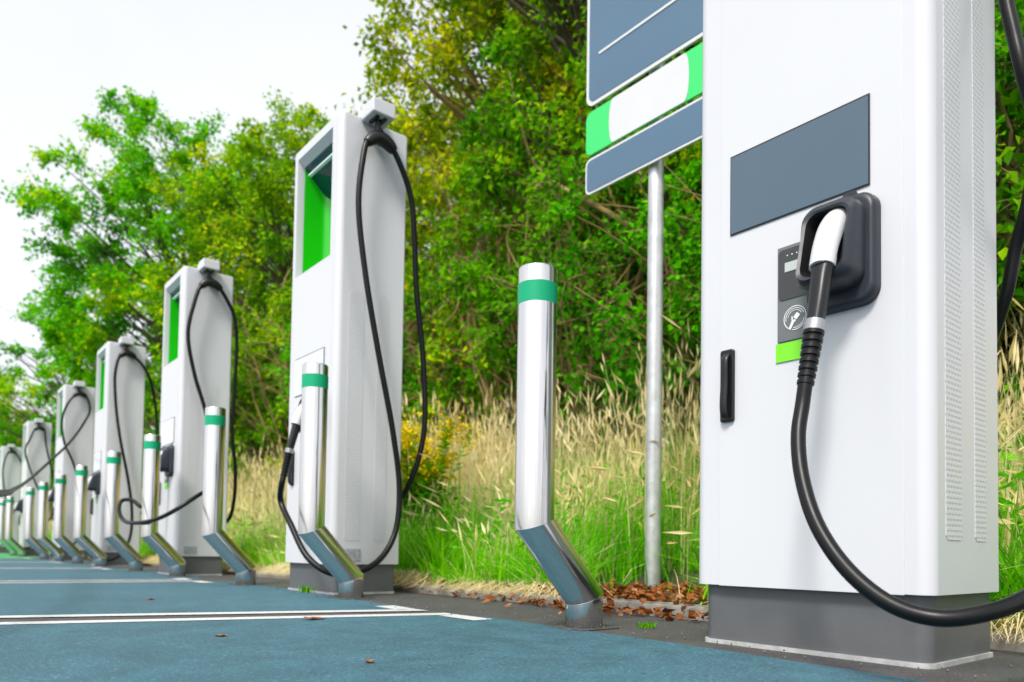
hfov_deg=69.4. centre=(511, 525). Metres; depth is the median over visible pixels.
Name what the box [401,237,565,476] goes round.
shrub
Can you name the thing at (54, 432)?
shrub
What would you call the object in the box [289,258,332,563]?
door
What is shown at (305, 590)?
weed
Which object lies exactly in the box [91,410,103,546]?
door
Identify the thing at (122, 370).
charging station
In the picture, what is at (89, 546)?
bent bollard
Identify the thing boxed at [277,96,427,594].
charging station
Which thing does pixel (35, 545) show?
bent bollard
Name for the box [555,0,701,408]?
broadleaf tree
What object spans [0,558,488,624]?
white bay lines
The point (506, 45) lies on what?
broadleaf tree
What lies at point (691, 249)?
shrub
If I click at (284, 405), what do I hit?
shrub
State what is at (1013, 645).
kerb
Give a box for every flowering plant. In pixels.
[399,408,480,549]
[402,429,433,464]
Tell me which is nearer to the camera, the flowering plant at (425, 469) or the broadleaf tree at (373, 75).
the flowering plant at (425, 469)
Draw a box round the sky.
[0,0,699,517]
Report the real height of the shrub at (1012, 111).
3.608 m
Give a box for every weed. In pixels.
[298,583,314,592]
[635,619,659,628]
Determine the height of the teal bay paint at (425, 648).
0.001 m
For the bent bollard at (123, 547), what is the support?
on the car park surface
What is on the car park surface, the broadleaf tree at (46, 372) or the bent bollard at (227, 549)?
the bent bollard at (227, 549)
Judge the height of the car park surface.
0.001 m
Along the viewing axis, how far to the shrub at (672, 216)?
6.81 m
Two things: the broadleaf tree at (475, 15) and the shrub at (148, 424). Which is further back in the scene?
the shrub at (148, 424)
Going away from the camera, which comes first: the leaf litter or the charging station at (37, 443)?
the leaf litter
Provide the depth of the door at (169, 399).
5.84 m
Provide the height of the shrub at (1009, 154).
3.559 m
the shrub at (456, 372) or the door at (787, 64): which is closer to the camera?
the door at (787, 64)
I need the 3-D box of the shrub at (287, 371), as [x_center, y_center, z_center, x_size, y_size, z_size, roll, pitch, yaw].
[-1.891,-2.519,12.444,4.050,4.962,4.022,1,-2,1]
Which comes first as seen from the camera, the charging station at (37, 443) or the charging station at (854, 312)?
the charging station at (854, 312)
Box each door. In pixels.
[19,463,24,545]
[53,438,61,545]
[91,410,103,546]
[158,360,178,546]
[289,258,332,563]
[719,0,904,594]
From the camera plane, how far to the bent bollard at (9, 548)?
13.77 m
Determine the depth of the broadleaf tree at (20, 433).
47.60 m
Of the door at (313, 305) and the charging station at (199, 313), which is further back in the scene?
the charging station at (199, 313)
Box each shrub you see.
[12,410,154,489]
[47,313,159,499]
[135,335,276,498]
[228,266,292,484]
[228,323,289,498]
[263,273,484,436]
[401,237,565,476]
[403,45,682,473]
[425,138,701,489]
[500,38,702,464]
[663,75,1023,390]
[994,0,1023,385]
[994,0,1023,464]
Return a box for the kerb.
[17,552,1023,652]
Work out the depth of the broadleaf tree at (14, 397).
48.83 m
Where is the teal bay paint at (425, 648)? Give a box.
[0,558,927,681]
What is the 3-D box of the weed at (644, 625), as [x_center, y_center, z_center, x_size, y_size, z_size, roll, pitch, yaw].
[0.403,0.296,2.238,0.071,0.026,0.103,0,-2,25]
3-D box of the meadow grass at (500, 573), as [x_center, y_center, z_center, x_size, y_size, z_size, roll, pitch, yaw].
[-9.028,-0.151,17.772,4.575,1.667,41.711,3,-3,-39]
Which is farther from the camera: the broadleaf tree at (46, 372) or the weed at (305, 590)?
the broadleaf tree at (46, 372)
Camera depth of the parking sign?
3.59 m
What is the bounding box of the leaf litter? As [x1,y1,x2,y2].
[396,571,993,653]
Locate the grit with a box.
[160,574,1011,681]
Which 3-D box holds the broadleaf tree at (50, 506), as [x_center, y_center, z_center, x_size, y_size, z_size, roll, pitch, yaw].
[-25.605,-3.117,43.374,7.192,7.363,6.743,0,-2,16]
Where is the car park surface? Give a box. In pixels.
[0,553,1023,681]
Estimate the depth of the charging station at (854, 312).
1.65 m
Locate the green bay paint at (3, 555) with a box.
[0,553,36,557]
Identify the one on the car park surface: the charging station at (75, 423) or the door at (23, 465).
the charging station at (75, 423)
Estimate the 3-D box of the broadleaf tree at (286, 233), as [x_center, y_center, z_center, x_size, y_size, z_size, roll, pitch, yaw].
[-4.965,-5.770,20.871,4.897,11.011,4.594,2,-2,-31]
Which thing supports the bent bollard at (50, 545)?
on the car park surface
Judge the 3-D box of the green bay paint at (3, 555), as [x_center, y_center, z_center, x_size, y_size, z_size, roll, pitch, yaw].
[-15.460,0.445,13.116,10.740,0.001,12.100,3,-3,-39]
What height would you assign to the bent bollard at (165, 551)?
1.047 m
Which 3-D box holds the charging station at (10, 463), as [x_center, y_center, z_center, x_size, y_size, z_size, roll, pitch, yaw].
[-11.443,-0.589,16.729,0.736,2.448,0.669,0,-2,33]
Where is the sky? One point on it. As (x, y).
(195, 56)
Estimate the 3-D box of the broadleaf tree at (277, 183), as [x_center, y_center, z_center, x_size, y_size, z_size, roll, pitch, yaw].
[-4.827,-4.753,16.364,6.561,9.455,5.524,3,-3,-39]
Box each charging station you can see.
[0,380,95,560]
[0,444,21,553]
[14,418,53,556]
[85,336,157,565]
[117,258,238,575]
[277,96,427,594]
[699,0,1023,668]
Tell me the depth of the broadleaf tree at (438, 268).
17.12 m
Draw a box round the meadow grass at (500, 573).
[18,377,1023,630]
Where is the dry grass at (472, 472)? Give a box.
[48,282,1023,644]
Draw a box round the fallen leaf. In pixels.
[304,617,322,618]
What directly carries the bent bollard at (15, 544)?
on the car park surface
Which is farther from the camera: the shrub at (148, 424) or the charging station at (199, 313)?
the shrub at (148, 424)
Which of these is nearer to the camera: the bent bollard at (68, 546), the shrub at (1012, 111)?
the shrub at (1012, 111)
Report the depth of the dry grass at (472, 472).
4.77 m
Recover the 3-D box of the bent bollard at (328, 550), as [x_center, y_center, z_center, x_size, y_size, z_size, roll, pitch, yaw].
[-0.794,-0.183,3.329,0.340,1.047,0.144,3,-3,-42]
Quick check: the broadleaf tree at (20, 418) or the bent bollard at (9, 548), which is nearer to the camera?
the bent bollard at (9, 548)
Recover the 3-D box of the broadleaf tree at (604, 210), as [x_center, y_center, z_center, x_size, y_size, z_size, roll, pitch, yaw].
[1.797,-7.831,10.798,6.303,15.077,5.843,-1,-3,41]
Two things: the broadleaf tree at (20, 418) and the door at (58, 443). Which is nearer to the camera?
the door at (58, 443)
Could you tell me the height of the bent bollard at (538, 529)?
1.047 m
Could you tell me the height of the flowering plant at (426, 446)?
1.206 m
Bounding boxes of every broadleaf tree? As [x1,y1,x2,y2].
[0,85,292,431]
[0,299,153,490]
[0,380,46,472]
[0,390,48,471]
[3,407,50,515]
[17,424,55,515]
[115,86,426,471]
[256,129,407,363]
[325,48,507,416]
[341,0,597,480]
[405,145,504,420]
[435,0,701,467]
[442,0,693,466]
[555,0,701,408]
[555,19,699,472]
[995,6,1023,422]
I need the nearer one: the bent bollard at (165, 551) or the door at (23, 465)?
the bent bollard at (165, 551)
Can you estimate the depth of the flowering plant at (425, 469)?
5.45 m
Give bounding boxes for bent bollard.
[0,500,17,555]
[5,496,26,556]
[24,488,50,559]
[37,482,63,560]
[53,474,85,563]
[73,465,110,566]
[104,451,143,570]
[141,434,187,576]
[201,406,260,585]
[298,362,373,599]
[514,262,619,630]
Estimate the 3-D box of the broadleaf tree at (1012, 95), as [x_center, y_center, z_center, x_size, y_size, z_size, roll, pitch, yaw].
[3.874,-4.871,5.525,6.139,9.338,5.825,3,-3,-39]
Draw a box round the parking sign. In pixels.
[585,0,702,587]

